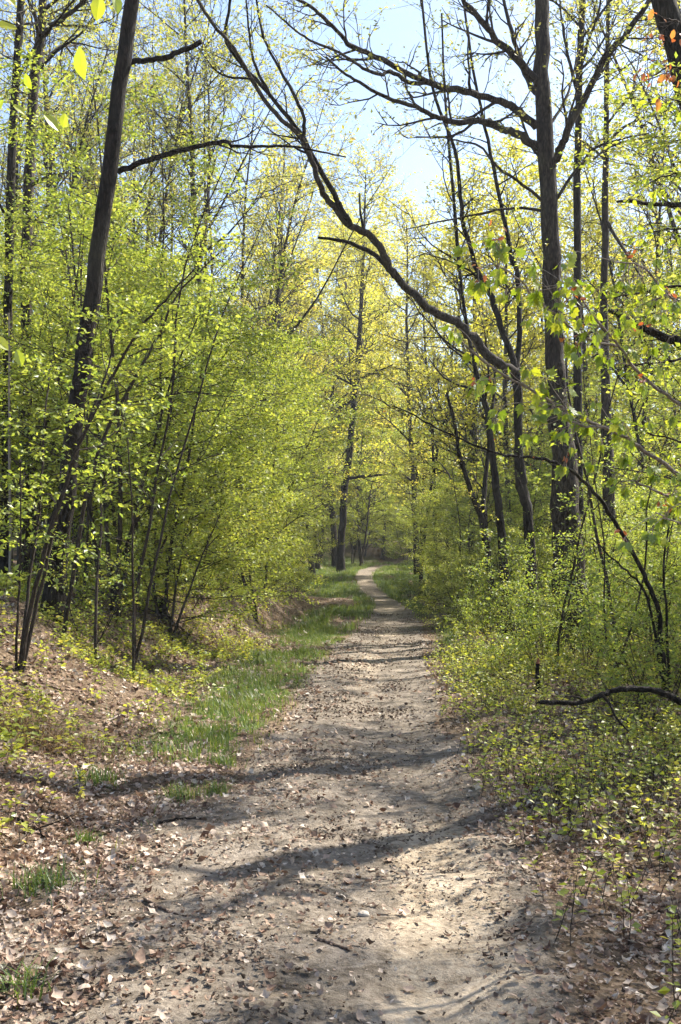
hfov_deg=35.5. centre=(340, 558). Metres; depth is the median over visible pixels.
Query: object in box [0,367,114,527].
tall sapling
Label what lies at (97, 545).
leafy shrub
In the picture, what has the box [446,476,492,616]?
thin sapling
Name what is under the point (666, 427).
tall sapling
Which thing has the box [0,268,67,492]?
tall sapling
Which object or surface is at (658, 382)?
edge sapling
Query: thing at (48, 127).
slim tree
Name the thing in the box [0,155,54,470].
tall sapling
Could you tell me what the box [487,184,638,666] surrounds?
thin sapling
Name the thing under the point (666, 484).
tall sapling
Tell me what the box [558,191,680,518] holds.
golden tree
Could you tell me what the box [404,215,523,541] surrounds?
golden tree
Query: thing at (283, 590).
leafy shrub
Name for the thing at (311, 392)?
bank sapling
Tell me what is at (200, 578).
leafy shrub
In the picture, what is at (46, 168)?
slim tree
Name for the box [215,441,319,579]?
bank sapling
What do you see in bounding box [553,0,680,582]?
grey tree
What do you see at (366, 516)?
tall sapling
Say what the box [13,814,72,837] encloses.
fallen stick
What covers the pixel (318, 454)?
tall sapling
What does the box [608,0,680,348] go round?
corner tree
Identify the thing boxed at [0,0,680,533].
sky
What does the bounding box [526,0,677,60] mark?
slim tree
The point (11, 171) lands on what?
slender tree
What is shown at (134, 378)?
slim sapling
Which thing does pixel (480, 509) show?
forked tree
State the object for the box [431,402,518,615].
thin sapling
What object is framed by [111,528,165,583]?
leafy shrub
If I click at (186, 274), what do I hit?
tall sapling
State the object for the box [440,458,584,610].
thicket sapling
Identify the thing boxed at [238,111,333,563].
slim tree
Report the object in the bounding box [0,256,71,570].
tall sapling
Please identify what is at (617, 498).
thicket sapling
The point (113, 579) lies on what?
thin sapling
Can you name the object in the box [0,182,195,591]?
tall sapling
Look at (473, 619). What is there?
leafy shrub
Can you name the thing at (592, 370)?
tall sapling
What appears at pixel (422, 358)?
slim tree
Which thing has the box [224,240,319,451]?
golden tree
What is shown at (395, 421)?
wood
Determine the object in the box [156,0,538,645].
arching tree
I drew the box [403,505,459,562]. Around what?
thicket sapling
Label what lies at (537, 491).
tall sapling
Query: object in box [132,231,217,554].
tall sapling
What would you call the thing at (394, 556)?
thicket sapling
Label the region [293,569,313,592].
leafy shrub
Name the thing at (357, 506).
golden tree
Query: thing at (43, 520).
tall sapling
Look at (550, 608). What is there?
leafy shrub
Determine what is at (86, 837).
grass tuft
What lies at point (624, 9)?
slim tree
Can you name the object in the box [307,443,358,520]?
tall sapling
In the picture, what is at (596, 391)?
tall sapling
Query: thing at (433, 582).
leafy shrub
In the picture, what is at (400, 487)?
tall sapling
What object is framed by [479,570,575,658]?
tall shrub
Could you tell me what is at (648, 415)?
tall sapling
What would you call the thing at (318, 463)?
bank sapling
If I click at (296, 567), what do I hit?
leafy shrub
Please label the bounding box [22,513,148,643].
leafy shrub
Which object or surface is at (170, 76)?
slim tree
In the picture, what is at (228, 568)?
leafy shrub
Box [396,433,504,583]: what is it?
tall sapling
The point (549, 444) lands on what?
thin sapling
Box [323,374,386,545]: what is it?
tall sapling
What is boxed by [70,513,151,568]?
tall sapling
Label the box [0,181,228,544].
tall sapling
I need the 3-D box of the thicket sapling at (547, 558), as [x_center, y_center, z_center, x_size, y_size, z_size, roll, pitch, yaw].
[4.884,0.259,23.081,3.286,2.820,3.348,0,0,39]
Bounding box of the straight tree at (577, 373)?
[506,0,665,536]
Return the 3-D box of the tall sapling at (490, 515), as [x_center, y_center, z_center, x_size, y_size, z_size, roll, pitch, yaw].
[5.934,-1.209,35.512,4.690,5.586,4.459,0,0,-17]
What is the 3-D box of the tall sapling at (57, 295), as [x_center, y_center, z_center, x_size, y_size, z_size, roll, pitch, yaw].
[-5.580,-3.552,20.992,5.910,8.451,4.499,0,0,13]
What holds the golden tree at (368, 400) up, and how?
on the ground at (440, 963)
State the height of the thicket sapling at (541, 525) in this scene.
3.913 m
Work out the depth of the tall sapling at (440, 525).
43.76 m
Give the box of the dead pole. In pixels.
[8,313,11,579]
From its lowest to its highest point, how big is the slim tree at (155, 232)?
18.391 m
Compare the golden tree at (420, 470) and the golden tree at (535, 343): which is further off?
the golden tree at (420, 470)
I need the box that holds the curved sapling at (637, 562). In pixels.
[381,399,678,692]
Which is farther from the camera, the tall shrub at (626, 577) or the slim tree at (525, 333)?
the slim tree at (525, 333)
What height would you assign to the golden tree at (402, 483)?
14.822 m
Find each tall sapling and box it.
[0,32,265,616]
[0,83,290,584]
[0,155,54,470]
[0,174,228,579]
[0,180,176,567]
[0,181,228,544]
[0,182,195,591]
[0,212,134,519]
[0,212,154,567]
[0,236,132,584]
[0,244,158,575]
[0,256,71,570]
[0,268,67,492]
[0,273,186,535]
[0,298,106,564]
[0,320,34,367]
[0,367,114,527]
[0,408,114,570]
[11,306,61,527]
[14,256,239,576]
[33,282,216,570]
[36,287,252,563]
[53,225,240,578]
[55,246,336,610]
[60,332,234,536]
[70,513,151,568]
[74,321,303,544]
[92,358,322,599]
[103,264,255,575]
[107,238,250,573]
[113,267,317,581]
[121,328,342,565]
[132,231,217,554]
[140,343,312,595]
[141,265,300,576]
[176,303,325,435]
[220,329,349,588]
[226,424,308,480]
[257,393,335,501]
[261,474,310,569]
[267,419,340,523]
[288,448,338,551]
[289,434,343,527]
[305,382,355,555]
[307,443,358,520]
[315,343,409,501]
[319,451,409,563]
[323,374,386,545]
[324,386,422,565]
[337,451,395,545]
[345,408,421,556]
[369,421,444,573]
[378,440,453,577]
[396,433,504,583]
[401,419,485,552]
[411,389,511,502]
[417,439,551,581]
[419,470,480,552]
[423,345,545,535]
[428,306,598,512]
[435,462,488,572]
[456,401,660,621]
[469,447,547,586]
[477,349,648,535]
[480,449,642,563]
[483,388,625,505]
[525,322,662,560]
[527,416,679,551]
[534,366,653,611]
[589,256,680,525]
[597,337,680,533]
[612,353,680,530]
[626,435,680,603]
[629,401,680,491]
[654,426,680,496]
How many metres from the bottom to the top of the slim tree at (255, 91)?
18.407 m
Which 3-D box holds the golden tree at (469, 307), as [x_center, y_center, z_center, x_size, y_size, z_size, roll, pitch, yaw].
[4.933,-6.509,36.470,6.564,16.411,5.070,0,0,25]
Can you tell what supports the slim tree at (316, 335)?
on the ground at (440, 963)
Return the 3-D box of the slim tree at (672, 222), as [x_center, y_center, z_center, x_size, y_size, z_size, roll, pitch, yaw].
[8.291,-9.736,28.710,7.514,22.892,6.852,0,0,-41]
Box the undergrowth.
[0,559,680,1023]
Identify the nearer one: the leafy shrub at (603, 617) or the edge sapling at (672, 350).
the edge sapling at (672, 350)
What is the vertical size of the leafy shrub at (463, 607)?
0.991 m
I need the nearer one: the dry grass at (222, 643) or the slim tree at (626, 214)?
the dry grass at (222, 643)
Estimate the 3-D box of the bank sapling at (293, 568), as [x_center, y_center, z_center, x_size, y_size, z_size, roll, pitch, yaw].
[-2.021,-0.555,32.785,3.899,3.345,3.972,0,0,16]
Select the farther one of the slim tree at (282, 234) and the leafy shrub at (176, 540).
the slim tree at (282, 234)
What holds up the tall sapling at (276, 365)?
on the ground at (440, 963)
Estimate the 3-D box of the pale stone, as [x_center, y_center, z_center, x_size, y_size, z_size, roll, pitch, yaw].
[0.103,1.600,4.792,0.056,0.033,0.041,0,0,0]
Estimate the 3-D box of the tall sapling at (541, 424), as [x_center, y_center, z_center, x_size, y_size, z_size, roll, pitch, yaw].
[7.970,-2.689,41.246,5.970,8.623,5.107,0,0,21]
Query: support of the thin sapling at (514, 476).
on the ground at (440, 963)
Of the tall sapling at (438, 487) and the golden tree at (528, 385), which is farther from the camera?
the golden tree at (528, 385)
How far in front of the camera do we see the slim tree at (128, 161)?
43.11 m
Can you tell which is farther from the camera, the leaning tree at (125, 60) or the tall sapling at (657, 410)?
the tall sapling at (657, 410)
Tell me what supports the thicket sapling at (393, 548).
on the ground at (440, 963)
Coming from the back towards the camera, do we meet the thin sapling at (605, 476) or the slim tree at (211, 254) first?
the slim tree at (211, 254)
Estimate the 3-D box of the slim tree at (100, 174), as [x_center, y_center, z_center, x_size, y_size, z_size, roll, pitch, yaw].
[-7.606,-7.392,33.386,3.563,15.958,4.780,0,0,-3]
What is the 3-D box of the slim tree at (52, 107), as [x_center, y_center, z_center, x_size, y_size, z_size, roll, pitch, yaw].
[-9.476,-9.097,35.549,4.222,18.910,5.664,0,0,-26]
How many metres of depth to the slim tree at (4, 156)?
38.25 m
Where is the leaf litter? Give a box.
[0,564,680,1023]
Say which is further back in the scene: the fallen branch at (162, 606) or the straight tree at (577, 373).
the straight tree at (577, 373)
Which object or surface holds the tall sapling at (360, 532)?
on the ground at (440, 963)
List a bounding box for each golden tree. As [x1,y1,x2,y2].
[222,138,343,482]
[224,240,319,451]
[228,252,354,575]
[288,219,391,567]
[291,172,400,548]
[303,328,371,526]
[305,194,427,541]
[305,309,363,561]
[329,313,408,563]
[339,182,456,574]
[341,321,420,559]
[342,206,431,543]
[349,347,396,545]
[384,317,460,552]
[384,329,425,506]
[391,335,421,536]
[395,122,600,560]
[401,288,501,567]
[403,115,551,593]
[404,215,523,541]
[479,182,615,477]
[496,114,680,554]
[498,336,545,458]
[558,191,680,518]
[631,207,680,569]
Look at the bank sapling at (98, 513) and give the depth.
19.87 m
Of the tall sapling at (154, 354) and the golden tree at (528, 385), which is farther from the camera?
the golden tree at (528, 385)
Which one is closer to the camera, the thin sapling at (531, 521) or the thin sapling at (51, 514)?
the thin sapling at (51, 514)
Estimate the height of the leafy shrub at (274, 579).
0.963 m
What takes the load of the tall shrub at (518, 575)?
on the ground at (440, 963)
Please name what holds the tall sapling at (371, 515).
on the ground at (440, 963)
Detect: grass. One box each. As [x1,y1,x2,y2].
[0,691,123,763]
[9,550,664,915]
[183,612,272,655]
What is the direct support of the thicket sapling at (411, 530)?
on the ground at (440, 963)
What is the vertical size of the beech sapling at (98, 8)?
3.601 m
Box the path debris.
[0,604,676,1023]
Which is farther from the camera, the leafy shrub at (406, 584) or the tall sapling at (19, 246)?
the leafy shrub at (406, 584)
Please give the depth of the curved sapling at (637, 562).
11.34 m
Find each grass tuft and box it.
[0,854,105,901]
[0,949,61,1009]
[65,761,144,791]
[67,826,108,846]
[143,774,214,808]
[190,748,247,767]
[196,777,234,796]
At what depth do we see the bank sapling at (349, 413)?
27.38 m
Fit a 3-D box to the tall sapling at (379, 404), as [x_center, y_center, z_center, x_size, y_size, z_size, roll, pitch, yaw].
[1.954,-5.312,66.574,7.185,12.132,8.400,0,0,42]
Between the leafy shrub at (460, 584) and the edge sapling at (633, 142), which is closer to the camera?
the edge sapling at (633, 142)
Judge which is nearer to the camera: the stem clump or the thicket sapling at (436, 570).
the stem clump
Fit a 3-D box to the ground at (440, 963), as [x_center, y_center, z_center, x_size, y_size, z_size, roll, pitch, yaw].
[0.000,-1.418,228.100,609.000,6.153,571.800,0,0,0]
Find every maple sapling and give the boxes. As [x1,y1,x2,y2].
[439,220,680,555]
[583,92,680,461]
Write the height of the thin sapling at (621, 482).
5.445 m
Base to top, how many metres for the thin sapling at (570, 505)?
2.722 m
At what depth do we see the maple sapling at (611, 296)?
6.76 m
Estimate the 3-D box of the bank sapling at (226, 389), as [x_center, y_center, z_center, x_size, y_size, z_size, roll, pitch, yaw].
[-2.654,-1.863,17.424,4.825,5.170,5.224,0,0,30]
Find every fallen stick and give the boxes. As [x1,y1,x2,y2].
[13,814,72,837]
[40,682,86,691]
[143,896,186,916]
[158,817,202,823]
[316,936,347,949]
[544,731,585,744]
[572,912,628,924]
[617,862,680,877]
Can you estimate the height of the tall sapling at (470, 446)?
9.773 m
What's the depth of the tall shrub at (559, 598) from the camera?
14.91 m
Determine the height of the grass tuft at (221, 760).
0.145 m
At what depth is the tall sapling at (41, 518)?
22.62 m
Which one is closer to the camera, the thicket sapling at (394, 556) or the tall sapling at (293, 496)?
the tall sapling at (293, 496)
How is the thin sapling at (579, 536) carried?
on the ground at (440, 963)
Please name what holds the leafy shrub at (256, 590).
on the ground at (440, 963)
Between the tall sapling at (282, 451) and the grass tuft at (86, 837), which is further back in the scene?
the tall sapling at (282, 451)
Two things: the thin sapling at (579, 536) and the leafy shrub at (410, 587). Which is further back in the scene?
the leafy shrub at (410, 587)
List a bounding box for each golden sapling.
[320,431,358,551]
[444,369,622,530]
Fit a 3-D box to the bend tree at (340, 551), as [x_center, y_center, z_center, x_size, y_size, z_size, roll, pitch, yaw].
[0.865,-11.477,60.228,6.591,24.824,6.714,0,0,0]
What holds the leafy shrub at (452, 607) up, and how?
on the ground at (440, 963)
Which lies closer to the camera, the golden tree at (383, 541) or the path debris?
the path debris
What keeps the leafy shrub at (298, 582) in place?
on the ground at (440, 963)
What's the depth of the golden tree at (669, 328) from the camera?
40.12 m
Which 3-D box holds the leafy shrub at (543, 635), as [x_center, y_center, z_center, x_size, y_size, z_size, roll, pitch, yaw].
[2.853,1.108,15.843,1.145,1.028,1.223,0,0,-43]
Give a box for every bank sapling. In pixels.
[11,383,233,585]
[25,236,342,591]
[48,437,302,640]
[67,297,354,580]
[74,418,282,583]
[135,355,319,586]
[165,439,324,568]
[179,429,327,622]
[183,354,400,583]
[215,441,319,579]
[237,487,335,592]
[258,430,351,564]
[263,479,347,581]
[264,516,327,574]
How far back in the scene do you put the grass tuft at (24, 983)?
3.78 m
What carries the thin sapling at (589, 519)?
on the ground at (440, 963)
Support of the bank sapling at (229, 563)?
on the ground at (440, 963)
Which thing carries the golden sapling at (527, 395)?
on the ground at (440, 963)
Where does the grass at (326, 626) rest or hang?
on the ground at (440, 963)
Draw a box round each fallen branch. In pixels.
[126,594,200,651]
[535,685,680,731]
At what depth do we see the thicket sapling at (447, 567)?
24.15 m
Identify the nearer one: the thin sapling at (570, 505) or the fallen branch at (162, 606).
the thin sapling at (570, 505)
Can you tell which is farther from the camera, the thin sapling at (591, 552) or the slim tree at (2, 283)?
the slim tree at (2, 283)
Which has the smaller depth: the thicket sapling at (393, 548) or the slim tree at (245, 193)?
the slim tree at (245, 193)
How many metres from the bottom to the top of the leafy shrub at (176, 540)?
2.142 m
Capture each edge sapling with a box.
[550,50,680,461]
[595,288,680,458]
[604,2,680,500]
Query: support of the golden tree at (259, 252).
on the ground at (440, 963)
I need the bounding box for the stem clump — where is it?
[0,268,247,671]
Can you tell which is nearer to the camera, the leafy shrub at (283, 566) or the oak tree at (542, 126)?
the oak tree at (542, 126)
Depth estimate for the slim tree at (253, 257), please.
64.95 m
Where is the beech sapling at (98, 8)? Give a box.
[0,0,121,366]
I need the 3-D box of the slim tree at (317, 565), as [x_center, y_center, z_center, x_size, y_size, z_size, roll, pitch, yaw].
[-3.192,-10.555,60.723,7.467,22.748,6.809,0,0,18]
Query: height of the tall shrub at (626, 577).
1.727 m
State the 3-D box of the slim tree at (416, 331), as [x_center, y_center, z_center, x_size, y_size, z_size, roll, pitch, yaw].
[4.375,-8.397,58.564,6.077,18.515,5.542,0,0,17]
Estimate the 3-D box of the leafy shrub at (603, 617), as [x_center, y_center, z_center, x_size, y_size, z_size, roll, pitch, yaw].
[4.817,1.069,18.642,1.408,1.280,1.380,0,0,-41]
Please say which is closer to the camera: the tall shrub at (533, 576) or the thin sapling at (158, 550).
the thin sapling at (158, 550)
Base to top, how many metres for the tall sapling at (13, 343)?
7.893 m
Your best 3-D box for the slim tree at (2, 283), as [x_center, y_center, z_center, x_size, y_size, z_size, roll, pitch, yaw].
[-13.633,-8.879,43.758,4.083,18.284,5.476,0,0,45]
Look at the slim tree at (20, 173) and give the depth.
52.97 m
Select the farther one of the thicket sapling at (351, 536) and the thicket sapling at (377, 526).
the thicket sapling at (377, 526)
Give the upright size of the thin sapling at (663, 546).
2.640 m
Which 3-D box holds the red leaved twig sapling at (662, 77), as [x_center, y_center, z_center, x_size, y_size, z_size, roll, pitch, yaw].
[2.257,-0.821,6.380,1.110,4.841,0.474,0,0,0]
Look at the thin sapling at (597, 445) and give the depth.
26.75 m
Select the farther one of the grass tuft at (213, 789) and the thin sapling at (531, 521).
the thin sapling at (531, 521)
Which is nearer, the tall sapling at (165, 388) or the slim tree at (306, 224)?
the tall sapling at (165, 388)
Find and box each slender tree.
[0,0,112,580]
[0,0,169,576]
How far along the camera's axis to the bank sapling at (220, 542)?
20.42 m
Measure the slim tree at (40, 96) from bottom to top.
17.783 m
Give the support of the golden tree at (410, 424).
on the ground at (440, 963)
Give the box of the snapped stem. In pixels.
[535,658,539,690]
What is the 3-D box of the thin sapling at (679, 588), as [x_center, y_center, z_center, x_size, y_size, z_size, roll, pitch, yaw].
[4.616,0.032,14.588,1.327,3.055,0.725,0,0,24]
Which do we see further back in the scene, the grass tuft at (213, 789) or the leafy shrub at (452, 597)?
the leafy shrub at (452, 597)
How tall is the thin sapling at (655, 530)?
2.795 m
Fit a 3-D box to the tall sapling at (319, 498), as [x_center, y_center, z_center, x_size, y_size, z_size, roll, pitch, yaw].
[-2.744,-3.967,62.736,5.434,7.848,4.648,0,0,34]
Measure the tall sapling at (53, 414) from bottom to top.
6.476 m
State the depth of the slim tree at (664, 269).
61.62 m
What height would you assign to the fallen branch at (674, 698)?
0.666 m
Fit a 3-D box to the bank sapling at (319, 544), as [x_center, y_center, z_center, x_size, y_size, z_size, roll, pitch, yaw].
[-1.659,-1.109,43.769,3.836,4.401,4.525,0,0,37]
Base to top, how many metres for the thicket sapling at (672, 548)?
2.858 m
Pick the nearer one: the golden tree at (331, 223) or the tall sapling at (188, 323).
the tall sapling at (188, 323)
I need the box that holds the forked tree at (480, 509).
[380,0,534,635]
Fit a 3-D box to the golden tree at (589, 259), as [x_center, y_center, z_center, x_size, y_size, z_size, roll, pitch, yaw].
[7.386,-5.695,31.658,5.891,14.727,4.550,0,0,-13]
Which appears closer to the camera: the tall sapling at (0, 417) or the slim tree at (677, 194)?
the tall sapling at (0, 417)
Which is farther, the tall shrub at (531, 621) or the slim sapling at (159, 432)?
the slim sapling at (159, 432)
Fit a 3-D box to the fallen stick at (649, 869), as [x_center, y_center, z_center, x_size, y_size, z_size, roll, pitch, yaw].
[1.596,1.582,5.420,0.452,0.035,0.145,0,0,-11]
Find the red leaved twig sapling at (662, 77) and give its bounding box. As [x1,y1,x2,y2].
[633,9,680,110]
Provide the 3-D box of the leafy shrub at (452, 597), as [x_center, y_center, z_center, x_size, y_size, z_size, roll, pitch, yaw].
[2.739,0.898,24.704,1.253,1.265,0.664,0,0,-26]
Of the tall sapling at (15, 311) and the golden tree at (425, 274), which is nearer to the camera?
the tall sapling at (15, 311)
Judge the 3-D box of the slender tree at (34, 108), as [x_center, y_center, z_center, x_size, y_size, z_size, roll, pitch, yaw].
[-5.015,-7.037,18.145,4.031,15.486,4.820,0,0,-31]
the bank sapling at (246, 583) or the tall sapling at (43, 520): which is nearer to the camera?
the bank sapling at (246, 583)
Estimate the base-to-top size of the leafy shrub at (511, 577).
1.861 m
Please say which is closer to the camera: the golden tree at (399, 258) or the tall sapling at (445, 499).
the tall sapling at (445, 499)
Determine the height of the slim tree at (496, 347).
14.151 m
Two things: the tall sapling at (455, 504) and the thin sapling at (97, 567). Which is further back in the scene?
the tall sapling at (455, 504)
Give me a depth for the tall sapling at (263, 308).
28.91 m
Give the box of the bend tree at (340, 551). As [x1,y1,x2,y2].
[304,132,408,572]
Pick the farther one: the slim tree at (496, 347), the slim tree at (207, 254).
the slim tree at (207, 254)
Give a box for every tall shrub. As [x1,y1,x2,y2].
[451,563,524,646]
[472,558,536,650]
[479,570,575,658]
[495,543,597,653]
[501,578,565,677]
[523,552,633,655]
[540,536,653,681]
[578,547,639,653]
[579,555,680,660]
[594,557,680,650]
[617,548,680,658]
[618,562,680,684]
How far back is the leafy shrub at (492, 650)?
13.77 m
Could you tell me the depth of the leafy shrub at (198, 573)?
18.00 m
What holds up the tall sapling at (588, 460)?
on the ground at (440, 963)
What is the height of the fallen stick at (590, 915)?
0.036 m
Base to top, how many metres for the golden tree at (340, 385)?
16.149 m
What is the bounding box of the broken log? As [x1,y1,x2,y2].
[476,811,516,822]
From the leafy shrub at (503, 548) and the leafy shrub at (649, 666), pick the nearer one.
the leafy shrub at (649, 666)
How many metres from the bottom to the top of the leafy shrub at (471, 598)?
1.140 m
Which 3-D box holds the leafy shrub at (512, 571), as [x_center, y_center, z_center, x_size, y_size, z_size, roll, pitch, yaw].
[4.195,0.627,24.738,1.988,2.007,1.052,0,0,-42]
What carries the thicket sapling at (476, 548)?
on the ground at (440, 963)
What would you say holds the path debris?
on the ground at (440, 963)
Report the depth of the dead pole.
15.29 m
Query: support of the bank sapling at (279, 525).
on the ground at (440, 963)
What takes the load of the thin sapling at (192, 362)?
on the ground at (440, 963)
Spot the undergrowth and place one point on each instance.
(490, 675)
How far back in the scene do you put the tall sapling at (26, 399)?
16.57 m
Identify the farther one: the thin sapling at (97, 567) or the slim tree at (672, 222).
the slim tree at (672, 222)
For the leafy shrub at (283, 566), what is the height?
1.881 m
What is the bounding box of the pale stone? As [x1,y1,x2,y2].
[357,910,369,916]
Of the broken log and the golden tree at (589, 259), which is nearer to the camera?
the broken log
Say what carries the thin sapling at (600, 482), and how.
on the ground at (440, 963)
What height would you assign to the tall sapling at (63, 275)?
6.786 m
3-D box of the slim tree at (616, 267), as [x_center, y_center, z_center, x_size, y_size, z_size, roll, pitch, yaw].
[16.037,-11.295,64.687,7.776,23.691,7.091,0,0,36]
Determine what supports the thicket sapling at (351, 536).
on the ground at (440, 963)
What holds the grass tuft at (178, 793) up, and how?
on the ground at (440, 963)
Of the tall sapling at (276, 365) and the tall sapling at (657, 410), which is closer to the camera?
the tall sapling at (657, 410)
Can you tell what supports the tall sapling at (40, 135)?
on the ground at (440, 963)
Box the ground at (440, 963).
[0,535,680,1023]
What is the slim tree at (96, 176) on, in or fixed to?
on the ground at (440, 963)
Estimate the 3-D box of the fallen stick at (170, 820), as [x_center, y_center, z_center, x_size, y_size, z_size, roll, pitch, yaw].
[-0.939,1.548,6.312,0.284,0.037,0.036,0,0,-10]
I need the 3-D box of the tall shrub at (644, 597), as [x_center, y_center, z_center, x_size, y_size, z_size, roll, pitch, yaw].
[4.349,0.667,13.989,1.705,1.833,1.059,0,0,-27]
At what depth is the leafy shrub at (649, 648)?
10.50 m
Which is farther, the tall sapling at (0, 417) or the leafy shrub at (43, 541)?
the tall sapling at (0, 417)
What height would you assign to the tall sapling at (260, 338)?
6.005 m
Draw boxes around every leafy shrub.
[21,518,92,589]
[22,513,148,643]
[71,506,143,587]
[88,518,156,586]
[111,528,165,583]
[153,497,201,580]
[164,516,236,610]
[169,555,231,605]
[188,555,225,587]
[194,542,250,584]
[239,575,274,596]
[247,562,288,595]
[258,534,303,590]
[262,574,300,601]
[274,556,304,587]
[281,565,312,591]
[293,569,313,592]
[297,571,314,590]
[392,572,416,594]
[398,576,424,596]
[410,583,432,596]
[420,576,438,598]
[432,570,489,635]
[434,573,479,623]
[439,585,479,622]
[444,599,486,639]
[451,590,509,632]
[453,528,550,638]
[458,583,483,631]
[468,523,588,652]
[470,626,534,675]
[486,553,525,620]
[491,549,544,616]
[491,600,570,658]
[513,572,551,613]
[533,588,617,653]
[558,545,675,651]
[569,591,640,643]
[570,597,678,717]
[573,584,680,711]
[589,549,654,603]
[639,557,680,638]
[652,612,680,688]
[654,545,680,634]
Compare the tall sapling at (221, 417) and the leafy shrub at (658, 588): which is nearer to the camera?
the leafy shrub at (658, 588)
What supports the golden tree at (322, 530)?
on the ground at (440, 963)
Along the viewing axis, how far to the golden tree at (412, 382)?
105.83 m
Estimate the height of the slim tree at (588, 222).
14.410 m
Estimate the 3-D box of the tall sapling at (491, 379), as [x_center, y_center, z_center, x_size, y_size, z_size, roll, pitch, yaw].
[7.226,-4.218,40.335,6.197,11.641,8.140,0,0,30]
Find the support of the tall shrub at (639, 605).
on the ground at (440, 963)
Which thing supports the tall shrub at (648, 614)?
on the ground at (440, 963)
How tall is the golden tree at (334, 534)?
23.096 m
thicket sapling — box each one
[309,500,379,555]
[326,495,392,549]
[350,489,392,544]
[366,492,432,564]
[372,480,418,558]
[393,485,456,559]
[400,538,522,626]
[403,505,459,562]
[407,501,490,582]
[407,544,475,597]
[430,529,492,592]
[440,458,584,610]
[457,531,519,590]
[467,541,552,597]
[487,506,619,625]
[492,479,633,584]
[546,508,650,611]
[552,484,680,651]
[584,471,680,622]
[585,437,680,630]
[610,459,680,625]
[654,516,680,654]
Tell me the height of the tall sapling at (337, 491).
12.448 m
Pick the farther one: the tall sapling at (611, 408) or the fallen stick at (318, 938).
the tall sapling at (611, 408)
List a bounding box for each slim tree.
[0,0,129,567]
[0,0,136,566]
[0,0,141,315]
[0,0,279,570]
[0,1,112,332]
[0,30,60,289]
[0,34,211,523]
[0,52,74,241]
[0,75,65,546]
[0,148,39,553]
[39,29,159,554]
[52,0,167,270]
[59,88,153,566]
[61,0,221,319]
[71,3,245,542]
[76,0,386,566]
[105,0,307,581]
[117,0,278,575]
[122,47,220,573]
[122,200,188,273]
[159,115,244,379]
[164,60,311,395]
[181,227,238,338]
[207,30,459,507]
[215,203,282,332]
[221,101,361,412]
[226,188,344,568]
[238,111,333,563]
[240,160,326,443]
[259,251,339,578]
[293,285,331,524]
[369,241,458,564]
[376,203,467,574]
[392,147,572,595]
[435,168,628,480]
[436,275,547,460]
[458,64,680,601]
[497,247,543,431]
[509,0,680,232]
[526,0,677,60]
[549,0,680,302]
[557,130,675,458]
[561,180,654,359]
[570,224,631,445]
[582,178,680,484]
[583,57,680,552]
[594,53,680,450]
[618,197,680,400]
[628,73,680,352]
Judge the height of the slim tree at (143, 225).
21.494 m
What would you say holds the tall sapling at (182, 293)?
on the ground at (440, 963)
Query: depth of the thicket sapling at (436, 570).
38.22 m
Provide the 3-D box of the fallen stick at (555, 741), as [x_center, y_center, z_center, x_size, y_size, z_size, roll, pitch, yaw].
[1.922,1.539,9.137,0.044,0.044,0.726,0,0,39]
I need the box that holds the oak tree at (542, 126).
[266,0,680,649]
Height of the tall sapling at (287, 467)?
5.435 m
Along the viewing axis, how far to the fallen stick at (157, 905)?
4.69 m
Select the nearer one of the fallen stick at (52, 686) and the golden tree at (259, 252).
the fallen stick at (52, 686)
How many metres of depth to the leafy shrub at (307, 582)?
45.39 m
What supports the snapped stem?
on the ground at (440, 963)
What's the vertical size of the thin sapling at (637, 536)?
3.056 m
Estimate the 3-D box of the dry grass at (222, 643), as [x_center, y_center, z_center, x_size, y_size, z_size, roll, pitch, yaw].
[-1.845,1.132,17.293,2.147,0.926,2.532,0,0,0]
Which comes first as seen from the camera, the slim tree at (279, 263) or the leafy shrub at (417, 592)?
the leafy shrub at (417, 592)
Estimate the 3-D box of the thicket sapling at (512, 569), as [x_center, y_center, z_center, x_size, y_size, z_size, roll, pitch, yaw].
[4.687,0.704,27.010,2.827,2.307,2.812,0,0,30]
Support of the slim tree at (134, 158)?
on the ground at (440, 963)
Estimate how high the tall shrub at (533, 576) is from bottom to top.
1.987 m
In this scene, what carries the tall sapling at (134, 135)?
on the ground at (440, 963)
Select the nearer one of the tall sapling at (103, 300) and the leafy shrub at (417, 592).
the tall sapling at (103, 300)
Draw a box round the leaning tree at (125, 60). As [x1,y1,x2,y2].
[38,0,358,625]
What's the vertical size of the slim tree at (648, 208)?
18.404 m
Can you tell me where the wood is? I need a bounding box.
[71,288,632,558]
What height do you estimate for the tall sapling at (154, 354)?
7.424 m
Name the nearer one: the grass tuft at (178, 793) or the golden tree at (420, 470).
the grass tuft at (178, 793)
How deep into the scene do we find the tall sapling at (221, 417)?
21.22 m
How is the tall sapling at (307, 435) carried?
on the ground at (440, 963)
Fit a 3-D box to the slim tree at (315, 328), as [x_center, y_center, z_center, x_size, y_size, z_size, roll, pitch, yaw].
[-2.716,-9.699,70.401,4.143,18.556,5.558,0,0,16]
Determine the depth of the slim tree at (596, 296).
49.33 m
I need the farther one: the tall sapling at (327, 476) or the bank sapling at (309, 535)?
the tall sapling at (327, 476)
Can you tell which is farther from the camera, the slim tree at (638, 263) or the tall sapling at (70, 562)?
the slim tree at (638, 263)
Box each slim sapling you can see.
[62,218,240,632]
[108,300,249,611]
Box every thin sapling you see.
[1,244,131,603]
[7,293,164,659]
[15,350,88,575]
[49,368,185,677]
[76,352,159,598]
[99,108,254,662]
[131,198,302,669]
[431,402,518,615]
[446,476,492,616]
[484,424,546,579]
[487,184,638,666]
[504,438,599,636]
[511,403,611,515]
[518,485,550,553]
[544,265,675,669]
[550,415,637,582]
[553,477,619,673]
[562,355,680,682]
[567,377,637,568]
[578,467,641,587]
[580,491,597,589]
[581,437,637,575]
[585,401,636,561]
[589,423,648,548]
[615,489,649,602]
[630,452,680,659]
[634,500,680,581]
[647,498,680,622]
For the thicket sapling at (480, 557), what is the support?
on the ground at (440, 963)

